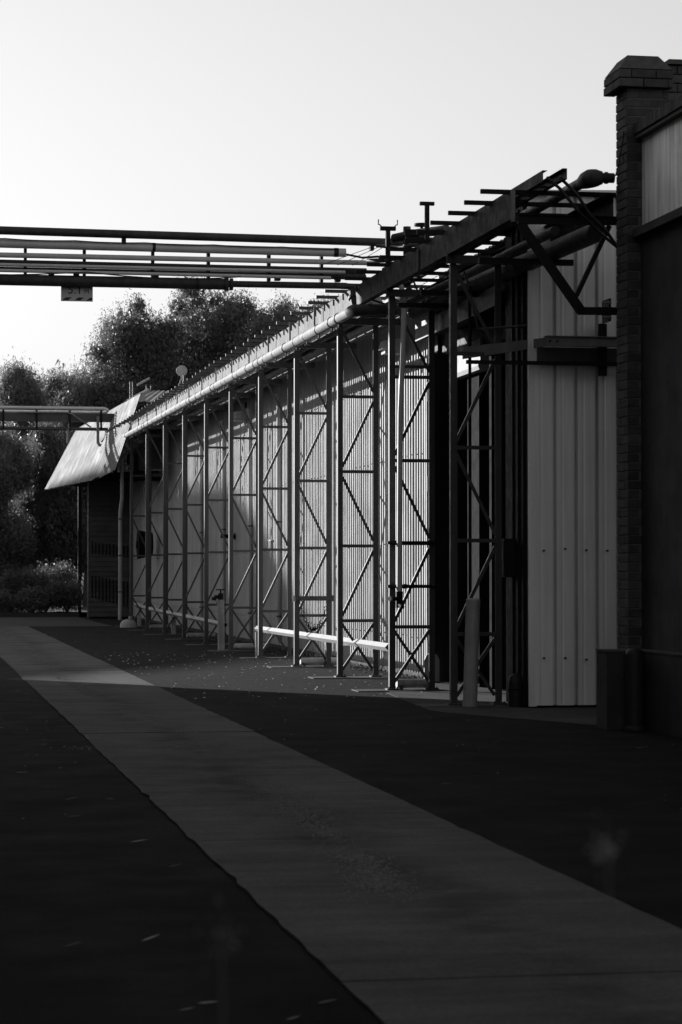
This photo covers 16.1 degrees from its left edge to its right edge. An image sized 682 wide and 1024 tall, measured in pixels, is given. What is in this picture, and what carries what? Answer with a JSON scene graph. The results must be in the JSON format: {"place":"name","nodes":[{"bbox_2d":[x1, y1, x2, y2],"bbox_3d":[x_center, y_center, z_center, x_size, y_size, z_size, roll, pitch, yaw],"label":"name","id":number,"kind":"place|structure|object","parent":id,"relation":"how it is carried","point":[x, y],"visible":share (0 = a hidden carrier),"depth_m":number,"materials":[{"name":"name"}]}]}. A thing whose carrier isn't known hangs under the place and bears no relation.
{"place":"outdoors","nodes":[
{"label":"outdoors","id":0,"kind":"place"},
{"bbox_2d":[9,600,86,614],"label":"verge bank","id":1,"kind":"structure","parent":0,"point":[83,611],"depth_m":83.99,"materials":[{"name":"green plant"}]},
{"bbox_2d":[0,585,15,612],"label":"shrub","id":2,"kind":"object","parent":1,"relation":"on","point":[5,603],"visible":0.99,"depth_m":79.72,"materials":[{"name":"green plant"}]},
{"bbox_2d":[0,563,39,612],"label":"shrub","id":3,"kind":"object","parent":1,"relation":"on","point":[13,582],"visible":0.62,"depth_m":81.35,"materials":[{"name":"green plant"}]},
{"bbox_2d":[0,421,43,577],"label":"pepper tree","id":4,"kind":"object","parent":1,"relation":"on","point":[18,539],"visible":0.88,"depth_m":88.42,"materials":[{"name":"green plant"}]},
{"bbox_2d":[0,346,51,444],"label":"pepper tree","id":5,"kind":"object","parent":1,"relation":"on","point":[18,387],"visible":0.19,"depth_m":97.78,"materials":[{"name":"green plant"}]},
{"bbox_2d":[9,579,59,612],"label":"shrub","id":6,"kind":"object","parent":1,"relation":"on","point":[31,600],"visible":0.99,"depth_m":79.89,"materials":[{"name":"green plant"}]},
{"bbox_2d":[5,355,83,584],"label":"belt tree","id":7,"kind":"object","parent":1,"relation":"on","point":[69,377],"depth_m":117.37,"materials":[{"name":"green plant"}]},
{"bbox_2d":[7,422,83,579],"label":"pepper tree","id":8,"kind":"object","parent":1,"relation":"on","point":[49,448],"visible":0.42,"depth_m":90.19,"materials":[{"name":"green plant"}]},
{"bbox_2d":[23,558,80,611],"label":"shrub","id":9,"kind":"object","parent":1,"relation":"on","point":[42,581],"visible":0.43,"depth_m":82.35,"materials":[{"name":"grey plant"}]},
{"bbox_2d":[38,363,84,426],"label":"pepper tree","id":10,"kind":"object","parent":1,"relation":"on","point":[55,380],"visible":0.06,"depth_m":99.87,"materials":[{"name":"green plant"}]},
{"bbox_2d":[45,570,86,611],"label":"shrub","id":11,"kind":"object","parent":1,"relation":"on","point":[69,595],"visible":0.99,"depth_m":80.52,"materials":[{"name":"grey plant"}]},
{"bbox_2d":[30,463,127,606],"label":"pepper tree","id":12,"kind":"object","parent":1,"relation":"on","point":[67,550],"visible":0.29,"depth_m":89.62,"materials":[{"name":"grey plant"}]},
{"bbox_2d":[41,288,190,471],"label":"pepper tree","id":13,"kind":"object","parent":1,"relation":"on","point":[130,348],"visible":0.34,"depth_m":96.38,"materials":[{"name":"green plant"}]},
{"bbox_2d":[151,311,191,389],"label":"pepper tree","id":14,"kind":"object","parent":1,"relation":"on","point":[162,330],"visible":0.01,"depth_m":100.80,"materials":[{"name":"grey plant"}]},
{"bbox_2d":[153,276,262,389],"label":"pepper tree","id":15,"kind":"object","parent":1,"relation":"on","point":[204,344],"visible":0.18,"depth_m":98.71,"materials":[{"name":"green plant"}]},
{"bbox_2d":[219,289,308,366],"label":"pepper tree","id":16,"kind":"object","parent":1,"relation":"on","point":[258,323],"visible":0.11,"depth_m":97.52,"materials":[{"name":"grey plant"}]},
{"bbox_2d":[295,292,338,316],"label":"pepper tree","id":17,"kind":"object","parent":1,"relation":"on","point":[315,305],"depth_m":104.42,"materials":[{"name":"grey plant"}]},
{"bbox_2d":[0,617,109,626],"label":"yard cross slab","id":18,"kind":"structure","parent":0,"point":[47,621],"depth_m":69.79,"materials":[{"name":"concrete"}]},
{"bbox_2d":[0,617,681,1023],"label":"yard asphalt","id":19,"kind":"structure","parent":0,"point":[92,881],"depth_m":13.97,"materials":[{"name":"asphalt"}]},
{"bbox_2d":[45,388,170,617],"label":"building","id":20,"kind":"structure","parent":19,"relation":"on","point":[88,462],"depth_m":76.84,"materials":[{"name":"paint"}]},
{"bbox_2d":[0,406,123,446],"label":"pipe bridge","id":21,"kind":"structure","parent":20,"relation":"attached to","point":[64,415],"depth_m":69.66,"materials":[{"name":"grey paint"}]},
{"bbox_2d":[118,458,123,619],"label":"downpipe","id":22,"kind":"object","parent":20,"relation":"attached to","point":[120,539],"visible":1,"depth_m":66.42,"materials":[{"name":"metal"}]},
{"bbox_2d":[136,530,152,558],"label":"wall fan","id":23,"kind":"object","parent":20,"relation":"attached to","point":[140,548],"depth_m":68.78,"materials":[{"name":"paint"}]},
{"bbox_2d":[137,378,157,405],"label":"roof aerial","id":24,"kind":"object","parent":20,"relation":"attached to","point":[141,382],"visible":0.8,"depth_m":76.80,"materials":[{"name":"grey paint"}]},
{"bbox_2d":[120,616,136,627],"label":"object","id":25,"kind":"object","parent":19,"relation":"on","point":[128,623],"visible":1,"depth_m":63.69,"materials":[{"name":"white paint"}]},
{"bbox_2d":[128,630,162,630],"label":"concrete pad","id":26,"kind":"object","parent":19,"relation":"on","point":[145,630],"visible":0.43,"depth_m":60.40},
{"bbox_2d":[149,625,170,629],"bbox_3d":[-4.508,2.897,60.796,0.624,0.129,0.145,0,-1,-10],"label":"ground tube","id":27,"kind":"object","parent":26,"relation":"on","point":[151,627],"visible":0.67,"depth_m":60.74,"materials":[{"name":"white paint"}]},
{"bbox_2d":[144,425,181,629],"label":"lattice tower","id":28,"kind":"structure","parent":26,"relation":"on","point":[147,555],"depth_m":60.72,"materials":[{"name":"metal"}]},
{"bbox_2d":[143,634,181,634],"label":"concrete pad","id":29,"kind":"object","parent":19,"relation":"on","point":[162,634],"visible":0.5,"depth_m":56.17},
{"bbox_2d":[161,415,203,633],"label":"lattice tower","id":30,"kind":"structure","parent":29,"relation":"on","point":[165,463],"depth_m":56.49,"materials":[{"name":"metal"}]},
{"bbox_2d":[134,603,226,633],"bbox_3d":[-3.916,2.550,56.539,0.151,0.632,20.201,0,-1,-10],"label":"guard rail","id":31,"kind":"object","parent":19,"relation":"on","point":[189,617],"visible":0.68,"depth_m":56.50,"materials":[{"name":"metal"}]},
{"bbox_2d":[166,638,214,639],"bbox_3d":[-3.274,2.766,52.396,1.042,0.032,0.470,0,-1,-10],"label":"concrete pad","id":32,"kind":"object","parent":19,"relation":"on","point":[188,639],"visible":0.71,"depth_m":52.16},
{"bbox_2d":[186,633,214,638],"bbox_3d":[-3.042,2.690,52.528,0.624,0.129,0.145,0,-1,-10],"label":"ground tube","id":33,"kind":"object","parent":32,"relation":"on","point":[194,635],"visible":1,"depth_m":52.48,"materials":[{"name":"white paint"}]},
{"bbox_2d":[180,405,226,638],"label":"lattice tower","id":34,"kind":"structure","parent":32,"relation":"on","point":[184,552],"depth_m":52.45,"materials":[{"name":"metal"}]},
{"bbox_2d":[185,644,228,644],"bbox_3d":[-2.577,2.668,48.458,1.045,0.031,0.470,0,-1,-10],"label":"concrete pad","id":35,"kind":"object","parent":19,"relation":"on","point":[204,644],"visible":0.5,"depth_m":48.35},
{"bbox_2d":[202,392,251,644],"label":"lattice tower","id":36,"kind":"structure","parent":35,"relation":"on","point":[207,494],"depth_m":48.51,"materials":[{"name":"metal"}]},
{"bbox_2d":[212,589,224,649],"bbox_3d":[-2.295,2.013,45.258,0.254,1.142,0.130,-1,-1,-10],"label":"hydrant standpipe","id":37,"kind":"object","parent":19,"relation":"on","point":[220,621],"visible":0.93,"depth_m":45.21,"materials":[{"name":"metal"}]},
{"bbox_2d":[197,898,244,1023],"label":"tall weed","id":38,"kind":"object","parent":19,"relation":"on","point":[220,933],"visible":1,"depth_m":2.20,"materials":[{"name":"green plant"}]},
{"bbox_2d":[208,650,266,651],"bbox_3d":[-1.913,2.572,44.677,1.057,0.033,0.470,0,-1,-10],"label":"concrete pad","id":39,"kind":"object","parent":19,"relation":"on","point":[229,650],"visible":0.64,"depth_m":44.57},
{"bbox_2d":[234,643,267,649],"bbox_3d":[-1.674,2.497,44.810,0.624,0.129,0.145,0,-1,-10],"label":"ground tube","id":40,"kind":"object","parent":39,"relation":"on","point":[237,646],"visible":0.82,"depth_m":44.76,"materials":[{"name":"white paint"}]},
{"bbox_2d":[226,379,280,650],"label":"lattice tower","id":41,"kind":"structure","parent":39,"relation":"on","point":[232,489],"depth_m":44.74,"materials":[{"name":"metal"}]},
{"bbox_2d":[239,657,293,658],"bbox_3d":[-1.203,2.478,40.884,0.982,0.032,0.470,0,-1,-10],"label":"concrete pad","id":42,"kind":"object","parent":19,"relation":"on","point":[265,658],"visible":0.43,"depth_m":40.69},
{"bbox_2d":[255,362,314,657],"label":"lattice tower","id":43,"kind":"structure","parent":42,"relation":"on","point":[288,541],"depth_m":40.95,"materials":[{"name":"metal"}]},
{"bbox_2d":[118,654,421,698],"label":"leaf litter","id":44,"kind":"object","parent":19,"relation":"on","point":[242,672],"visible":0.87,"depth_m":34.01,"materials":[{"name":"plant"}]},
{"bbox_2d":[170,629,416,679],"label":"wall dirt","id":45,"kind":"structure","parent":19,"relation":"on","point":[366,668],"depth_m":40.90,"materials":[{"name":"soil"}]},
{"bbox_2d":[267,666,336,667],"bbox_3d":[-0.570,2.382,37.036,1.079,0.031,0.470,0,-1,-10],"label":"concrete pad","id":46,"kind":"object","parent":19,"relation":"on","point":[301,667],"visible":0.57,"depth_m":36.87,"materials":[{"name":"concrete"}]},
{"bbox_2d":[300,658,336,665],"bbox_3d":[-0.320,2.305,37.172,0.624,0.129,0.145,0,-1,-10],"label":"ground tube","id":47,"kind":"object","parent":46,"relation":"on","point":[311,661],"visible":0.67,"depth_m":37.12,"materials":[{"name":"white paint"}]},
{"bbox_2d":[291,342,355,666],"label":"lattice tower","id":48,"kind":"structure","parent":46,"relation":"on","point":[328,597],"depth_m":37.10,"materials":[{"name":"metal"}]},
{"bbox_2d":[299,600,326,633],"bbox_3d":[-0.426,1.633,37.012,0.438,0.583,0.075,0,-1,-10],"label":"steel chain","id":49,"kind":"object","parent":48,"relation":"hanging from","point":[314,628],"visible":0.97,"depth_m":37.00,"materials":[{"name":"metal"}]},
{"bbox_2d":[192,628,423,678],"bbox_3d":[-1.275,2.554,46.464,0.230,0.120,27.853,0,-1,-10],"label":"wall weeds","id":50,"kind":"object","parent":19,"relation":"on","point":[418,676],"depth_m":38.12,"materials":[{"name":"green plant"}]},
{"bbox_2d":[128,238,505,688],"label":"corrugated shed","id":51,"kind":"structure","parent":19,"relation":"on","point":[360,606],"depth_m":39.17,"materials":[{"name":"paint"}]},
{"bbox_2d":[113,451,160,480],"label":"drain pipework","id":52,"kind":"object","parent":51,"relation":"attached to","point":[136,466],"visible":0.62,"depth_m":68.33,"materials":[{"name":"paint"}]},
{"bbox_2d":[176,365,186,380],"bbox_3d":[-4.107,-3.087,62.354,0.284,1.392,0.058,0,-1,-10],"label":"disc sign","id":53,"kind":"object","parent":51,"relation":"attached to","point":[181,370],"visible":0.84,"depth_m":62.34,"materials":[{"name":"metal"}]},
{"bbox_2d":[197,431,202,627],"bbox_3d":[-3.407,0.429,58.511,0.156,4.770,0.099,0,-1,-10],"label":"downpipe","id":54,"kind":"object","parent":51,"relation":"attached to","point":[201,531],"visible":0.88,"depth_m":58.48,"materials":[{"name":"metal"}]},
{"bbox_2d":[219,420,225,631],"bbox_3d":[-2.657,0.323,54.278,0.156,4.770,0.099,0,-1,-10],"label":"downpipe","id":55,"kind":"object","parent":51,"relation":"attached to","point":[223,529],"visible":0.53,"depth_m":54.25,"materials":[{"name":"metal"}]},
{"bbox_2d":[233,402,246,421],"bbox_3d":[-2.156,-2.112,50.974,0.360,0.405,0.340,0,-1,-10],"label":"wall light","id":56,"kind":"object","parent":51,"relation":"attached to","point":[239,416],"visible":0.59,"depth_m":50.81,"materials":[{"name":"white paint"}]},
{"bbox_2d":[245,408,252,637],"bbox_3d":[-1.907,0.217,50.045,0.156,4.770,0.099,0,-1,-10],"label":"downpipe","id":57,"kind":"object","parent":51,"relation":"attached to","point":[250,525],"visible":0.81,"depth_m":50.02,"materials":[{"name":"metal"}]},
{"bbox_2d":[268,540,272,547],"bbox_3d":[-1.376,0.637,47.244,0.060,0.190,0.360,0,-1,-10],"label":"wall tag","id":58,"kind":"object","parent":51,"relation":"attached to","point":[270,543],"depth_m":47.17,"materials":[{"name":"white paint"}]},
{"bbox_2d":[275,393,281,642],"bbox_3d":[-1.209,0.119,46.108,0.156,4.770,0.099,0,-1,-10],"label":"downpipe","id":59,"kind":"object","parent":51,"relation":"attached to","point":[278,616],"visible":0.71,"depth_m":46.08,"materials":[{"name":"metal"}]},
{"bbox_2d":[378,338,405,354],"bbox_3d":[0.741,-2.462,34.632,0.360,0.405,0.340,0,-1,-10],"label":"wall light","id":60,"kind":"object","parent":51,"relation":"attached to","point":[383,346],"visible":0.38,"depth_m":34.47,"materials":[{"name":"white paint"}]},
{"bbox_2d":[426,354,448,681],"bbox_3d":[1.313,0.078,32.079,0.380,4.350,0.220,0,-1,-10],"label":"door leaf","id":61,"kind":"object","parent":51,"relation":"attached to","point":[442,502],"visible":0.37,"depth_m":32.02,"materials":[{"name":"paint"}]},
{"bbox_2d":[415,286,504,341],"bbox_3d":[1.628,-2.405,29.201,0.574,0.290,4.400,0,-1,-10],"label":"door canopy","id":62,"kind":"object","parent":51,"relation":"attached to","point":[484,301],"visible":0.58,"depth_m":28.86,"materials":[{"name":"grey paint"}]},
{"bbox_2d":[254,626,387,675],"bbox_3d":[-0.429,2.097,36.647,0.104,0.542,11.401,0,-1,-11],"label":"guard rail","id":63,"kind":"object","parent":19,"relation":"on","point":[348,643],"visible":0.74,"depth_m":34.68,"materials":[{"name":"metal"}]},
{"bbox_2d":[308,676,387,678],"bbox_3d":[0.107,2.287,33.268,1.062,0.033,0.470,0,-1,-10],"label":"concrete pad","id":64,"kind":"object","parent":19,"relation":"on","point":[347,677],"visible":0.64,"depth_m":33.11,"materials":[{"name":"concrete"}]},
{"bbox_2d":[334,318,400,676],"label":"lattice tower","id":65,"kind":"structure","parent":64,"relation":"on","point":[341,463],"depth_m":33.34,"materials":[{"name":"metal"}]},
{"bbox_2d":[386,681,596,725],"bbox_3d":[1.542,2.146,27.497,1.950,0.026,9.500,0,-1,-10],"label":"corner apron","id":66,"kind":"object","parent":19,"relation":"on","point":[580,715],"visible":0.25,"depth_m":25.50,"materials":[{"name":"concrete"}]},
{"bbox_2d":[351,688,447,691],"bbox_3d":[0.719,2.197,29.661,1.116,0.032,0.470,0,-1,-10],"label":"concrete pad","id":67,"kind":"object","parent":66,"relation":"on","point":[370,690],"visible":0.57,"depth_m":29.48,"materials":[{"name":"concrete"}]},
{"bbox_2d":[396,679,428,689],"bbox_3d":[0.899,2.120,29.783,0.445,0.129,0.145,0,-1,-10],"label":"ground tube","id":68,"kind":"object","parent":67,"relation":"on","point":[401,684],"visible":1,"depth_m":29.74,"materials":[{"name":"white paint"}]},
{"bbox_2d":[385,289,440,689],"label":"lattice tower","id":69,"kind":"structure","parent":67,"relation":"on","point":[431,542],"depth_m":29.73,"materials":[{"name":"metal"}]},
{"bbox_2d":[388,284,406,608],"bbox_3d":[0.737,-0.820,29.705,0.192,4.018,0.529,0,-2,18],"label":"valve pipe","id":70,"kind":"object","parent":69,"relation":"attached to","point":[398,598],"visible":0.98,"depth_m":29.55,"materials":[{"name":"metal"}]},
{"bbox_2d":[395,225,605,319],"bbox_3d":[1.467,-2.633,27.499,1.000,0.280,7.707,0,-1,-10],"label":"under rack pipe","id":71,"kind":"object","parent":69,"relation":"on","point":[436,297],"visible":0.75,"depth_m":25.96,"materials":[{"name":"metal"}]},
{"bbox_2d":[424,654,440,682],"bbox_3d":[1.190,2.045,31.754,0.240,0.400,0.100,0,-1,-10],"label":"fire hydrant","id":72,"kind":"object","parent":66,"relation":"on","point":[426,664],"visible":0.54,"depth_m":31.74,"materials":[{"name":"metal"}]},
{"bbox_2d":[415,703,507,706],"bbox_3d":[1.356,2.113,26.291,1.037,0.031,0.470,0,-1,-10],"label":"concrete pad","id":73,"kind":"object","parent":66,"relation":"on","point":[441,705],"visible":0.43,"depth_m":26.17,"materials":[{"name":"concrete"}]},
{"bbox_2d":[463,598,479,706],"bbox_3d":[1.408,1.527,26.086,0.158,1.193,0.158,2,-2,-10],"label":"leaning bollard","id":74,"kind":"object","parent":73,"relation":"on","point":[471,654],"visible":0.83,"depth_m":26.02,"materials":[{"name":"metal"}]},
{"bbox_2d":[445,255,515,704],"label":"lattice tower","id":75,"kind":"structure","parent":73,"relation":"on","point":[453,261],"depth_m":26.35,"materials":[{"name":"metal"}]},
{"bbox_2d":[508,673,522,706],"bbox_3d":[1.878,1.920,26.038,0.167,0.365,0.167,0,-1,-10],"label":"foot drum","id":76,"kind":"object","parent":66,"relation":"on","point":[515,690],"visible":1,"depth_m":25.97,"materials":[{"name":"black metal"}]},
{"bbox_2d":[505,190,618,706],"bbox_3d":[3.213,-0.685,26.594,2.800,5.600,1.200,0,-1,-10],"label":"clad annex","id":77,"kind":"object","parent":19,"relation":"on","point":[562,616],"visible":0.59,"depth_m":25.97,"materials":[{"name":"paint"}]},
{"bbox_2d":[463,270,526,594],"bbox_3d":[1.699,-0.435,26.314,0.112,4.487,0.999,1,-2,-42],"label":"bent conduit","id":78,"kind":"object","parent":77,"relation":"attached to","point":[470,444],"visible":0.87,"depth_m":26.57,"materials":[{"name":"metal"}]},
{"bbox_2d":[502,539,515,576],"bbox_3d":[1.824,0.503,26.470,0.128,0.420,0.200,0,-1,-10],"label":"electrical box","id":79,"kind":"object","parent":77,"relation":"attached to","point":[508,557],"visible":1,"depth_m":26.38,"materials":[{"name":"paint"}]},
{"bbox_2d":[502,540,504,574],"bbox_3d":[1.764,0.502,26.460,0.006,0.380,0.180,0,-1,-10],"label":"box door","id":80,"kind":"structure","parent":79,"relation":"in","point":[503,540],"depth_m":26.39,"materials":[{"name":"paint"}]},
{"bbox_2d":[462,324,617,375],"bbox_3d":[2.242,-1.736,26.140,1.820,0.560,1.006,0,-1,1],"label":"sliding rail","id":81,"kind":"object","parent":77,"relation":"attached to","point":[602,356],"visible":0.87,"depth_m":25.89,"materials":[{"name":"metal"}]},
{"bbox_2d":[586,811,625,1023],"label":"tall weed","id":82,"kind":"object","parent":19,"relation":"on","point":[609,849],"visible":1,"depth_m":2.27,"materials":[{"name":"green plant"}]},
{"bbox_2d":[595,649,649,729],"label":"plinth","id":83,"kind":"structure","parent":19,"relation":"on","point":[610,689],"depth_m":22.32,"materials":[{"name":"concrete"}]},
{"bbox_2d":[623,648,644,730],"bbox_3d":[2.696,1.627,22.228,0.200,0.760,0.200,0,-1,-10],"label":"round post","id":84,"kind":"object","parent":19,"relation":"on","point":[634,689],"visible":1,"depth_m":22.16,"materials":[{"name":"black metal"}]},
{"bbox_2d":[604,55,681,652],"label":"brick building","id":85,"kind":"structure","parent":19,"relation":"on","point":[646,91],"depth_m":22.60,"materials":[{"name":"brick"}]},
{"bbox_2d":[608,131,623,182],"bbox_3d":[2.633,-3.382,23.078,0.032,0.427,0.458,0,-1,-13],"label":"pier wire","id":86,"kind":"object","parent":85,"relation":"attached to","point":[619,157],"visible":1,"depth_m":22.97,"materials":[{"name":"black rubber"}]},
{"bbox_2d":[642,650,681,737],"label":"long plinth","id":87,"kind":"structure","parent":19,"relation":"on","point":[662,692],"depth_m":21.74,"materials":[{"name":"concrete"}]},
{"bbox_2d":[0,626,681,1023],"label":"concrete path","id":88,"kind":"structure","parent":0,"point":[492,932],"depth_m":11.12,"materials":[{"name":"concrete"}]},
{"bbox_2d":[5,633,438,903],"bbox_3d":[-4.399,2.326,35.731,1.909,0.007,51.376,0,-1,-10],"label":"crumbled aggregate","id":89,"kind":"object","parent":88,"relation":"on","point":[377,879],"visible":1,"depth_m":14.27,"materials":[{"name":"gravel"}]},
{"bbox_2d":[0,0,681,424],"label":"sky","id":90,"kind":"structure","parent":0,"point":[331,118],"materials":[{"name":"white"}]},
{"label":"ground","id":91,"kind":"structure","parent":0,"visible":0},
{"bbox_2d":[0,613,78,616],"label":"kerb","id":92,"kind":"structure","parent":91,"relation":"on","point":[39,614],"depth_m":79.03,"materials":[{"name":"concrete"}]},
{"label":"concrete pad","id":93,"kind":"structure","parent":0,"visible":0},
{"bbox_2d":[130,434,162,624],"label":"lattice tower","id":94,"kind":"structure","parent":93,"relation":"on","point":[132,590],"depth_m":65.06,"materials":[{"name":"metal"}]},
{"bbox_2d":[105,168,615,442],"bbox_3d":[-2.061,-2.609,46.838,1.380,0.761,48.400,0,-1,-10],"label":"cable rack","id":95,"kind":"object","parent":94,"relation":"on","point":[491,218],"visible":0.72,"depth_m":30.34,"materials":[{"name":"metal"}]},
{"bbox_2d":[0,226,415,317],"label":"pipe bridge","id":96,"kind":"structure","parent":95,"relation":"attached to","point":[207,270],"depth_m":31.43,"materials":[{"name":"black"}]},
{"bbox_2d":[61,287,92,301],"bbox_3d":[-3.426,-2.866,31.358,0.410,0.270,0.030,0,-1,-10],"label":"height sign","id":97,"kind":"object","parent":96,"relation":"hanging from","point":[83,294],"visible":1,"depth_m":31.35,"materials":[{"name":"metal"}]},
{"bbox_2d":[0,271,240,278],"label":"bridge wire","id":98,"kind":"object","parent":96,"relation":"attached to","point":[120,275],"visible":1,"depth_m":31.21,"materials":[{"name":"black rubber"}]},
{"bbox_2d":[0,238,338,249],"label":"bridge wire","id":99,"kind":"object","parent":96,"relation":"attached to","point":[176,244],"visible":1,"depth_m":31.41,"materials":[{"name":"black metal"}]},
{"bbox_2d":[346,253,391,262],"bbox_3d":[0.418,-3.283,31.496,0.127,0.267,0.998,1,-2,-40],"label":"bridge wire","id":100,"kind":"object","parent":96,"relation":"attached to","point":[363,257],"visible":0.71,"depth_m":31.67,"materials":[{"name":"black rubber"}]},
{"bbox_2d":[122,304,400,439],"bbox_3d":[-3.000,-2.251,50.493,0.651,0.513,39.875,0,-1,-10],"label":"lagged pipe","id":101,"kind":"object","parent":95,"relation":"hanging from","point":[341,317],"visible":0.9,"depth_m":37.89,"materials":[{"name":"metal"}]},
{"bbox_2d":[378,219,397,262],"bbox_3d":[0.605,-3.371,31.177,0.264,0.800,0.060,0,-1,-10],"label":"rack post","id":102,"kind":"object","parent":95,"relation":"attached to","point":[387,229],"visible":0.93,"depth_m":31.15,"materials":[{"name":"metal"}]},
{"bbox_2d":[366,223,449,303],"bbox_3d":[0.954,-3.119,30.628,0.962,1.132,2.411,0,-1,-10],"label":"pipe junction","id":103,"kind":"object","parent":95,"relation":"attached to","point":[408,232],"visible":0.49,"depth_m":30.84,"materials":[{"name":"paint"}]},
{"bbox_2d":[419,201,434,238],"bbox_3d":[1.022,-3.353,28.710,0.170,0.660,0.060,0,-1,-10],"label":"rack tee post","id":104,"kind":"object","parent":95,"relation":"on","point":[427,205],"visible":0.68,"depth_m":28.69,"materials":[{"name":"metal"}]},
{"bbox_2d":[402,169,614,284],"bbox_3d":[1.695,-3.115,27.728,0.295,0.190,9.158,0,-1,-10],"label":"duct pipe","id":105,"kind":"object","parent":95,"relation":"attached to","point":[589,178],"visible":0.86,"depth_m":23.71,"materials":[{"name":"metal"}]},
{"bbox_2d":[516,214,617,323],"bbox_3d":[2.205,-2.357,23.429,1.025,1.026,0.262,0,-1,-10],"label":"wall bracket","id":106,"kind":"object","parent":95,"relation":"attached to","point":[606,310],"depth_m":23.39,"materials":[{"name":"metal"}]},
{"bbox_2d":[546,176,615,247],"bbox_3d":[2.378,-2.889,23.190,0.849,0.627,0.258,1,-2,-32],"label":"loose cable","id":107,"kind":"object","parent":95,"relation":"hanging from","point":[583,216],"visible":0.96,"depth_m":23.03,"materials":[{"name":"black rubber"}]},
{"bbox_2d":[559,177,616,248],"bbox_3d":[2.440,-2.855,23.176,0.714,0.695,0.201,1,-2,-27],"label":"loose cable","id":108,"kind":"object","parent":95,"relation":"hanging from","point":[589,214],"visible":0.81,"depth_m":23.06,"materials":[{"name":"black rubber"}]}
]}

